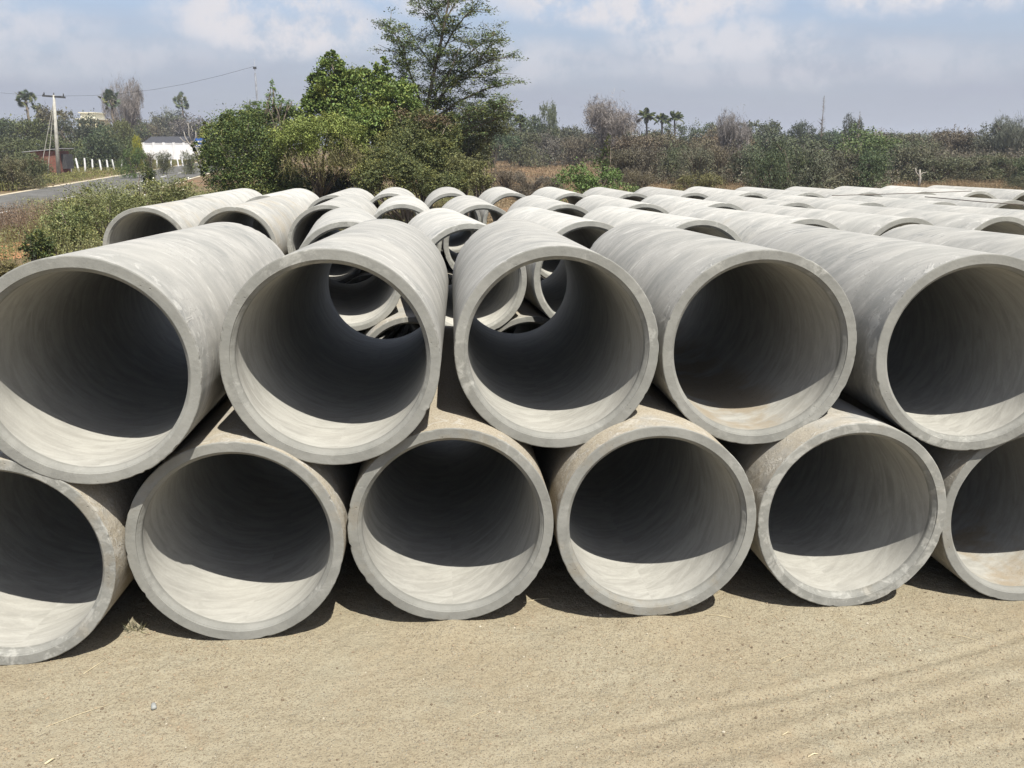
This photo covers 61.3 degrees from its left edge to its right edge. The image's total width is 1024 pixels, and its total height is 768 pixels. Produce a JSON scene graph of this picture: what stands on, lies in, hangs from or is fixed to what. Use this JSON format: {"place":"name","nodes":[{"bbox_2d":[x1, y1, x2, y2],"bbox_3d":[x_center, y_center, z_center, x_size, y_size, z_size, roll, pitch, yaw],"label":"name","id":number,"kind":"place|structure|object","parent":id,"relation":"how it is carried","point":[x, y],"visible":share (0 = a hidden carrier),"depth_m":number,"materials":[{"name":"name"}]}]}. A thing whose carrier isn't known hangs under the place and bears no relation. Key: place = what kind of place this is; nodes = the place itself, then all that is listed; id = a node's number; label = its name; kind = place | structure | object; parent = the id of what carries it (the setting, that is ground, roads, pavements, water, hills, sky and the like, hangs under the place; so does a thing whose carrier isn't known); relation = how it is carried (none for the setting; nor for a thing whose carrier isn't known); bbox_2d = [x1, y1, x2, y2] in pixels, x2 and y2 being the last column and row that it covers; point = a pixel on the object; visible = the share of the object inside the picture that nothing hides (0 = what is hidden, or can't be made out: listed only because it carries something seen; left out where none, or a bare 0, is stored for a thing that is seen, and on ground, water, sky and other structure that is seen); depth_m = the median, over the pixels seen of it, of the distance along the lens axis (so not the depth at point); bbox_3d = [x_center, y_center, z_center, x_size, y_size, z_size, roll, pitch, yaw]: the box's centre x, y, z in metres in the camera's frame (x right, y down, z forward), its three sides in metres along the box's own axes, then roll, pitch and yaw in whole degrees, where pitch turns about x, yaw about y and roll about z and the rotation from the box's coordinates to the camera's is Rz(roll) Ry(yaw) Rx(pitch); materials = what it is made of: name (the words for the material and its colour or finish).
{"place":"outdoors","nodes":[
{"label":"outdoors","id":0,"kind":"place"},
{"bbox_2d":[0,157,254,229],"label":"road","id":1,"kind":"structure","parent":0,"point":[47,193],"depth_m":49.26,"materials":[{"name":"asphalt"}]},
{"bbox_2d":[141,142,200,158],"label":"compound wall","id":2,"kind":"structure","parent":0,"point":[173,148],"depth_m":144.58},
{"bbox_2d":[348,159,673,181],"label":"field grass","id":3,"kind":"structure","parent":0,"point":[526,169],"depth_m":81.28,"materials":[{"name":"brown plant"}]},
{"bbox_2d":[0,144,1023,767],"bbox_3d":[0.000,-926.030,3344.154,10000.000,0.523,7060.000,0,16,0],"label":"ground","id":4,"kind":"structure","parent":0,"point":[400,666],"depth_m":3.47,"materials":[{"name":"sand"}]},
{"bbox_2d":[0,153,46,189],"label":"verge bush","id":5,"kind":"object","parent":4,"relation":"on","point":[8,168],"visible":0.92,"depth_m":47.61,"materials":[{"name":"green plant"}]},
{"bbox_2d":[0,109,52,144],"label":"roadside tree","id":6,"kind":"object","parent":4,"relation":"on","point":[26,128],"visible":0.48,"depth_m":108.38,"materials":[{"name":"green plant"}]},
{"bbox_2d":[13,152,58,188],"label":"verge bush","id":7,"kind":"object","parent":4,"relation":"on","point":[33,163],"visible":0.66,"depth_m":49.25,"materials":[{"name":"green plant"}]},
{"bbox_2d":[14,223,61,262],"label":"weed shrub","id":8,"kind":"object","parent":4,"relation":"on","point":[42,248],"visible":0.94,"depth_m":12.36,"materials":[{"name":"green plant"}]},
{"bbox_2d":[0,193,104,242],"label":"dry brown weeds","id":9,"kind":"object","parent":4,"relation":"on","point":[10,218],"visible":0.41,"depth_m":23.28,"materials":[{"name":"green plant"}]},
{"bbox_2d":[31,193,106,253],"bbox_3d":[-8.611,-2.854,16.648,1.538,1.655,1.479,0,16,0],"label":"weed shrub","id":10,"kind":"object","parent":4,"relation":"on","point":[76,217],"visible":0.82,"depth_m":16.47,"materials":[{"name":"green plant"}]},
{"bbox_2d":[43,108,111,158],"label":"roadside tree","id":11,"kind":"object","parent":4,"relation":"on","point":[83,130],"visible":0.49,"depth_m":106.98,"materials":[{"name":"green plant"}]},
{"bbox_2d":[0,159,184,191],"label":"verge grass","id":12,"kind":"structure","parent":4,"relation":"on","point":[63,176],"depth_m":65.96,"materials":[{"name":"green plant"}]},
{"bbox_2d":[71,131,124,168],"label":"roadside shrub","id":13,"kind":"object","parent":4,"relation":"on","point":[95,154],"visible":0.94,"depth_m":84.86,"materials":[{"name":"green plant"}]},
{"bbox_2d":[42,168,157,240],"bbox_3d":[-8.116,-3.292,17.201,2.146,2.218,2.202,0,16,0],"label":"weed shrub","id":14,"kind":"object","parent":4,"relation":"on","point":[131,200],"visible":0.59,"depth_m":17.07,"materials":[{"name":"green plant"}]},
{"bbox_2d":[0,393,226,664],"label":"concrete pipe","id":15,"kind":"object","parent":4,"relation":"on","point":[66,577],"visible":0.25,"depth_m":3.97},
{"bbox_2d":[0,222,284,483],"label":"concrete pipe","id":16,"kind":"object","parent":15,"relation":"on","point":[110,372],"visible":0.78,"depth_m":3.83,"materials":[{"name":"concrete"}]},
{"bbox_2d":[97,71,143,157],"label":"grey feathery tree","id":17,"kind":"object","parent":4,"relation":"on","point":[130,104],"visible":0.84,"depth_m":125.71,"materials":[{"name":"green plant"}]},
{"bbox_2d":[115,141,147,178],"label":"green roadside shrub","id":18,"kind":"object","parent":4,"relation":"on","point":[136,158],"visible":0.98,"depth_m":63.82,"materials":[{"name":"green plant"}]},
{"bbox_2d":[126,169,199,207],"bbox_3d":[-7.851,-3.873,19.647,1.883,2.067,1.536,-5,16,-18],"label":"weed shrub","id":19,"kind":"object","parent":4,"relation":"on","point":[163,196],"visible":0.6,"depth_m":19.40,"materials":[{"name":"green plant"}]},
{"bbox_2d":[9,178,376,261],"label":"roadside weeds","id":20,"kind":"object","parent":4,"relation":"on","point":[90,244],"visible":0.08,"depth_m":18.18,"materials":[{"name":"green plant"}]},
{"bbox_2d":[0,184,479,266],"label":"back weeds","id":21,"kind":"object","parent":4,"relation":"on","point":[11,249],"visible":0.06,"depth_m":21.40,"materials":[{"name":"brown plant"}]},
{"bbox_2d":[125,396,360,639],"bbox_3d":[-1.280,0.370,4.931,0.902,0.901,2.655,-1,13,-5],"label":"concrete pipe","id":22,"kind":"object","parent":4,"relation":"on","point":[235,527],"visible":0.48,"depth_m":4.00,"materials":[{"name":"concrete"}]},
{"bbox_2d":[190,99,312,194],"bbox_3d":[-7.224,-6.155,24.357,3.447,4.006,3.751,-6,17,-20],"label":"roadside bush","id":23,"kind":"object","parent":4,"relation":"on","point":[239,132],"visible":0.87,"depth_m":23.72,"materials":[{"name":"green plant"}]},
{"bbox_2d":[254,166,374,194],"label":"tangled undergrowth","id":24,"kind":"object","parent":4,"relation":"on","point":[338,185],"visible":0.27,"depth_m":25.56,"materials":[{"name":"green plant"}]},
{"bbox_2d":[264,110,373,197],"bbox_3d":[-4.923,-5.977,22.981,3.410,2.729,2.199,0,16,0],"label":"creeper mound","id":25,"kind":"object","parent":4,"relation":"on","point":[344,137],"visible":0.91,"depth_m":22.58,"materials":[{"name":"green plant"}]},
{"bbox_2d":[290,49,424,194],"bbox_3d":[-4.405,-7.454,24.794,3.903,4.088,2.941,0,16,0],"label":"vine covered tree","id":26,"kind":"object","parent":4,"relation":"on","point":[341,84],"visible":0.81,"depth_m":24.35,"materials":[{"name":"green plant"}]},
{"bbox_2d":[345,270,400,338],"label":"concrete pipe","id":27,"kind":"object","parent":4,"relation":"on","point":[390,333],"visible":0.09,"depth_m":10.16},
{"bbox_2d":[287,194,381,282],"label":"concrete pipe","id":28,"kind":"object","parent":27,"relation":"on","point":[304,222],"visible":0.48,"depth_m":10.18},
{"bbox_2d":[346,272,410,338],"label":"concrete pipe","id":29,"kind":"object","parent":4,"relation":"on","point":[403,330],"visible":0.06,"depth_m":9.91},
{"bbox_2d":[373,195,441,252],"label":"concrete pipe","id":30,"kind":"object","parent":29,"relation":"on","point":[412,203],"visible":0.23,"depth_m":10.03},
{"bbox_2d":[358,296,418,337],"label":"concrete pipe","id":31,"kind":"object","parent":4,"relation":"on","point":[401,313],"visible":0.09,"depth_m":7.08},
{"bbox_2d":[342,140,470,223],"bbox_3d":[-2.587,-4.878,22.154,3.431,2.699,1.966,-5,16,-16],"label":"green bush","id":32,"kind":"object","parent":4,"relation":"on","point":[404,173],"visible":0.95,"depth_m":21.64,"materials":[{"name":"green plant"}]},
{"bbox_2d":[360,106,464,208],"bbox_3d":[-2.712,-5.990,24.282,3.078,3.718,3.476,0,16,0],"label":"dark thicket bush","id":33,"kind":"object","parent":4,"relation":"on","point":[438,146],"visible":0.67,"depth_m":23.68,"materials":[{"name":"green plant"}]},
{"bbox_2d":[366,0,530,149],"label":"feathery tree","id":34,"kind":"object","parent":4,"relation":"on","point":[446,84],"visible":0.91,"depth_m":25.66,"materials":[{"name":"green plant"}]},
{"bbox_2d":[347,326,553,619],"bbox_3d":[-0.373,0.322,5.066,0.900,0.902,2.655,-1,13,-5],"label":"concrete pipe","id":35,"kind":"object","parent":4,"relation":"on","point":[450,515],"visible":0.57,"depth_m":4.22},
{"bbox_2d":[219,219,448,464],"bbox_3d":[-0.819,-0.403,4.815,0.897,0.904,2.655,-1,13,-3],"label":"concrete pipe","id":36,"kind":"object","parent":35,"relation":"on","point":[309,373],"visible":1,"depth_m":4.03,"materials":[{"name":"concrete"}]},
{"bbox_2d":[442,150,495,216],"bbox_3d":[-1.157,-5.134,23.583,1.480,2.432,1.199,-15,21,-43],"label":"pale olive shrub","id":37,"kind":"object","parent":4,"relation":"on","point":[478,180],"visible":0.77,"depth_m":23.34,"materials":[{"name":"green plant"}]},
{"bbox_2d":[443,98,515,197],"bbox_3d":[-1.266,-7.515,28.934,2.866,4.177,2.425,0,16,0],"label":"spreading bush tree","id":38,"kind":"object","parent":4,"relation":"on","point":[481,143],"visible":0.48,"depth_m":28.54,"materials":[{"name":"green plant"}]},
{"bbox_2d":[495,298,549,333],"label":"concrete pipe","id":39,"kind":"object","parent":4,"relation":"on","point":[528,316],"visible":0.09,"depth_m":7.18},
{"bbox_2d":[408,208,526,329],"bbox_3d":[-0.552,-1.140,8.139,0.901,0.901,2.655,-3,14,-10],"label":"concrete pipe","id":40,"kind":"object","parent":39,"relation":"on","point":[499,305],"visible":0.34,"depth_m":7.26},
{"bbox_2d":[497,206,613,318],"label":"concrete pipe","id":41,"kind":"object","parent":39,"relation":"on","point":[545,296],"visible":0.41,"depth_m":7.76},
{"bbox_2d":[503,275,544,333],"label":"concrete pipe","id":42,"kind":"object","parent":4,"relation":"on","point":[511,330],"visible":0.01,"depth_m":10.87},
{"bbox_2d":[442,195,506,269],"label":"concrete pipe","id":43,"kind":"object","parent":42,"relation":"on","point":[464,204],"visible":0.37,"depth_m":10.10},
{"bbox_2d":[495,125,555,167],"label":"bush","id":44,"kind":"object","parent":4,"relation":"on","point":[525,150],"visible":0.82,"depth_m":90.00,"materials":[{"name":"green plant"}]},
{"bbox_2d":[515,129,573,166],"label":"bush","id":45,"kind":"object","parent":4,"relation":"on","point":[546,144],"visible":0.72,"depth_m":94.96,"materials":[{"name":"green plant"}]},
{"bbox_2d":[553,131,601,165],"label":"bush","id":46,"kind":"object","parent":4,"relation":"on","point":[581,155],"visible":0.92,"depth_m":94.65,"materials":[{"name":"green plant"}]},
{"bbox_2d":[551,156,640,201],"bbox_3d":[3.145,-7.364,32.150,3.514,2.144,3.321,-4,16,-13],"label":"grassy green shrub","id":47,"kind":"object","parent":4,"relation":"on","point":[581,183],"visible":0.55,"depth_m":31.91,"materials":[{"name":"green plant"}]},
{"bbox_2d":[579,88,642,150],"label":"grey dry tree","id":48,"kind":"object","parent":4,"relation":"on","point":[603,121],"visible":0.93,"depth_m":94.45,"materials":[{"name":"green plant"}]},
{"bbox_2d":[594,130,669,171],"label":"scrub tree","id":49,"kind":"object","parent":4,"relation":"on","point":[626,142],"visible":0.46,"depth_m":72.09,"materials":[{"name":"green plant"}]},
{"bbox_2d":[615,143,670,184],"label":"brown scrub bush","id":50,"kind":"object","parent":4,"relation":"on","point":[642,162],"visible":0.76,"depth_m":52.47,"materials":[{"name":"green plant"}]},
{"bbox_2d":[532,382,755,615],"bbox_3d":[0.547,0.316,5.125,0.900,0.900,2.655,-1,13,-4],"label":"concrete pipe","id":51,"kind":"object","parent":4,"relation":"on","point":[652,497],"visible":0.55,"depth_m":4.20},
{"bbox_2d":[452,218,658,447],"bbox_3d":[0.105,-0.455,5.065,0.902,0.901,2.655,-1,13,-4],"label":"concrete pipe","id":52,"kind":"object","parent":51,"relation":"on","point":[578,367],"visible":0.99,"depth_m":4.29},
{"bbox_2d":[663,143,728,185],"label":"brown scrub bush","id":53,"kind":"object","parent":4,"relation":"on","point":[702,164],"visible":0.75,"depth_m":51.08,"materials":[{"name":"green plant"}]},
{"bbox_2d":[693,140,747,184],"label":"brown scrub bush","id":54,"kind":"object","parent":4,"relation":"on","point":[722,154],"visible":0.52,"depth_m":53.68,"materials":[{"name":"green plant"}]},
{"bbox_2d":[715,106,751,160],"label":"bare crowned tree","id":55,"kind":"object","parent":4,"relation":"on","point":[730,133],"visible":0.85,"depth_m":62.91,"materials":[{"name":"grey plant"}]},
{"bbox_2d":[714,141,770,183],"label":"brown scrub bush","id":56,"kind":"object","parent":4,"relation":"on","point":[741,162],"visible":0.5,"depth_m":53.93,"materials":[{"name":"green plant"}]},
{"bbox_2d":[742,141,797,189],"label":"dark scrub bush","id":57,"kind":"object","parent":4,"relation":"on","point":[780,163],"visible":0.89,"depth_m":42.84,"materials":[{"name":"green plant"}]},
{"bbox_2d":[757,136,826,188],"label":"dark scrub bush","id":58,"kind":"object","parent":4,"relation":"on","point":[792,156],"visible":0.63,"depth_m":43.71,"materials":[{"name":"green plant"}]},
{"bbox_2d":[781,143,849,188],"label":"dark scrub bush","id":59,"kind":"object","parent":4,"relation":"on","point":[824,160],"visible":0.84,"depth_m":43.62,"materials":[{"name":"green plant"}]},
{"bbox_2d":[624,141,1023,189],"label":"scrub undergrowth","id":60,"kind":"object","parent":4,"relation":"on","point":[974,154],"visible":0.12,"depth_m":62.34,"materials":[{"name":"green plant"}]},
{"bbox_2d":[713,398,946,606],"bbox_3d":[1.452,0.310,5.265,0.902,0.902,2.655,-1,13,-5],"label":"concrete pipe","id":61,"kind":"object","parent":4,"relation":"on","point":[850,501],"visible":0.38,"depth_m":4.26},
{"bbox_2d":[590,221,856,443],"bbox_3d":[1.035,-0.460,5.202,0.900,0.899,2.655,-1,13,-4],"label":"concrete pipe","id":62,"kind":"object","parent":61,"relation":"on","point":[757,344],"visible":0.74,"depth_m":4.40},
{"bbox_2d":[816,142,874,187],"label":"dark scrub bush","id":63,"kind":"object","parent":4,"relation":"on","point":[842,164],"visible":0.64,"depth_m":45.95,"materials":[{"name":"green plant"}]},
{"bbox_2d":[812,123,907,164],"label":"bright green tree","id":64,"kind":"object","parent":4,"relation":"on","point":[865,140],"visible":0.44,"depth_m":64.43,"materials":[{"name":"green plant"}]},
{"bbox_2d":[841,149,893,187],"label":"dark scrub bush","id":65,"kind":"object","parent":4,"relation":"on","point":[879,166],"visible":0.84,"depth_m":45.44,"materials":[{"name":"green plant"}]},
{"bbox_2d":[886,138,945,183],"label":"field edge bush","id":66,"kind":"object","parent":4,"relation":"on","point":[903,155],"visible":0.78,"depth_m":55.57,"materials":[{"name":"green plant"}]},
{"bbox_2d":[838,391,1023,600],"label":"concrete pipe","id":67,"kind":"object","parent":4,"relation":"on","point":[979,547],"visible":0.21,"depth_m":4.66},
{"bbox_2d":[748,224,1023,450],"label":"concrete pipe","id":68,"kind":"object","parent":67,"relation":"on","point":[939,359],"visible":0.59,"depth_m":4.32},
{"bbox_2d":[898,152,973,184],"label":"field edge bush","id":69,"kind":"object","parent":4,"relation":"on","point":[950,166],"visible":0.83,"depth_m":54.90,"materials":[{"name":"green plant"}]},
{"bbox_2d":[926,124,987,157],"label":"dry scrub tree","id":70,"kind":"object","parent":4,"relation":"on","point":[958,139],"visible":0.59,"depth_m":77.95,"materials":[{"name":"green plant"}]},
{"bbox_2d":[990,110,1023,157],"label":"feathered dry tree","id":71,"kind":"object","parent":4,"relation":"on","point":[1006,135],"visible":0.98,"depth_m":74.69,"materials":[{"name":"grey plant"}]},
{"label":"concrete pipe","id":72,"kind":"object","parent":4,"relation":"on","visible":0},
{"bbox_2d":[881,224,1023,259],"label":"concrete pipe","id":73,"kind":"object","parent":72,"relation":"on","point":[1012,245],"visible":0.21,"depth_m":5.45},
{"bbox_2d":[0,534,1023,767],"bbox_3d":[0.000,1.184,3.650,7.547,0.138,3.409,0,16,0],"label":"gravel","id":74,"kind":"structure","parent":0,"point":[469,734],"depth_m":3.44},
{"bbox_2d":[0,0,1023,143],"label":"sky","id":75,"kind":"structure","parent":0,"point":[904,66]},
{"bbox_2d":[399,176,1023,223],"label":"dry field grass","id":76,"kind":"structure","parent":0,"point":[973,183],"depth_m":50.27,"materials":[{"name":"brown plant"}]},
{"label":"concrete pipe","id":77,"kind":"object","parent":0,"visible":0},
{"bbox_2d":[246,188,318,237],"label":"concrete pipe","id":78,"kind":"object","parent":77,"relation":"on","point":[306,198],"visible":0.21,"depth_m":13.29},
{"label":"concrete pipe","id":79,"kind":"object","parent":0,"visible":0},
{"bbox_2d":[299,207,400,330],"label":"concrete pipe","id":80,"kind":"object","parent":79,"relation":"on","point":[372,300],"visible":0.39,"depth_m":7.81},
{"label":"concrete pipe","id":81,"kind":"object","parent":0,"visible":0},
{"bbox_2d":[582,206,742,241],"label":"concrete pipe","id":82,"kind":"object","parent":81,"relation":"on","point":[614,216],"visible":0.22,"depth_m":7.64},
{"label":"concrete pipe","id":83,"kind":"object","parent":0,"visible":0},
{"bbox_2d":[668,205,839,242],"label":"concrete pipe","id":84,"kind":"object","parent":83,"relation":"on","point":[746,226],"visible":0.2,"depth_m":7.78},
{"bbox_2d":[747,205,934,235],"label":"concrete pipe","id":85,"kind":"object","parent":83,"relation":"on","point":[873,224],"visible":0.19,"depth_m":7.84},
{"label":"concrete pipe","id":86,"kind":"object","parent":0,"visible":0},
{"bbox_2d":[825,204,1023,234],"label":"concrete pipe","id":87,"kind":"object","parent":86,"relation":"on","point":[998,224],"visible":0.2,"depth_m":7.99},
{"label":"concrete pipe","id":88,"kind":"object","parent":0,"visible":0},
{"bbox_2d":[902,203,1023,219],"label":"concrete pipe","id":89,"kind":"object","parent":88,"relation":"on","point":[1016,213],"visible":0.12,"depth_m":9.16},
{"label":"concrete pipe","id":90,"kind":"object","parent":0,"visible":0},
{"bbox_2d":[507,195,588,277],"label":"concrete pipe","id":91,"kind":"object","parent":90,"relation":"on","point":[549,267],"visible":0.21,"depth_m":10.78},
{"bbox_2d":[575,195,668,213],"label":"concrete pipe","id":92,"kind":"object","parent":90,"relation":"on","point":[590,203],"visible":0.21,"depth_m":10.95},
{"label":"concrete pipe","id":93,"kind":"object","parent":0,"visible":0},
{"bbox_2d":[641,194,744,212],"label":"concrete pipe","id":94,"kind":"object","parent":93,"relation":"on","point":[669,203],"visible":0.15,"depth_m":11.13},
{"bbox_2d":[704,194,815,210],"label":"concrete pipe","id":95,"kind":"object","parent":93,"relation":"on","point":[745,203],"visible":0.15,"depth_m":11.28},
{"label":"concrete pipe","id":96,"kind":"object","parent":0,"visible":0},
{"bbox_2d":[767,194,885,209],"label":"concrete pipe","id":97,"kind":"object","parent":96,"relation":"on","point":[820,203],"visible":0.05,"depth_m":11.50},
{"bbox_2d":[827,194,957,207],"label":"concrete pipe","id":98,"kind":"object","parent":96,"relation":"on","point":[894,202],"visible":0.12,"depth_m":11.70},
{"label":"concrete pipe","id":99,"kind":"object","parent":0,"visible":0},
{"bbox_2d":[885,193,1023,209],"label":"concrete pipe","id":100,"kind":"object","parent":99,"relation":"on","point":[962,203],"visible":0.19,"depth_m":11.57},
{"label":"concrete pipe","id":101,"kind":"object","parent":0,"visible":0},
{"bbox_2d":[424,187,480,252],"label":"concrete pipe","id":102,"kind":"object","parent":101,"relation":"on","point":[458,240],"visible":0.41,"depth_m":13.73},
{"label":"concrete pipe","id":103,"kind":"object","parent":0,"visible":0},
{"bbox_2d":[479,187,524,224],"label":"concrete pipe","id":104,"kind":"object","parent":103,"relation":"on","point":[493,195],"visible":0.3,"depth_m":13.30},
{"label":"concrete pipe","id":105,"kind":"object","parent":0,"visible":0},
{"bbox_2d":[882,186,996,198],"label":"concrete pipe","id":106,"kind":"object","parent":105,"relation":"on","point":[973,194],"visible":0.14,"depth_m":14.19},
{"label":"concrete pipe","id":107,"kind":"object","parent":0,"visible":0},
{"bbox_2d":[927,185,1023,201],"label":"concrete pipe","id":108,"kind":"object","parent":107,"relation":"on","point":[1010,194],"visible":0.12,"depth_m":14.38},
{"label":"concrete pipe","id":109,"kind":"object","parent":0,"visible":0},
{"bbox_2d":[103,196,232,245],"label":"concrete pipe","id":110,"kind":"object","parent":109,"relation":"on","point":[139,222],"visible":0.29,"depth_m":9.71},
{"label":"concrete pipe","id":111,"kind":"object","parent":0,"visible":0},
{"bbox_2d":[198,195,306,254],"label":"concrete pipe","id":112,"kind":"object","parent":111,"relation":"on","point":[275,217],"visible":0.34,"depth_m":9.80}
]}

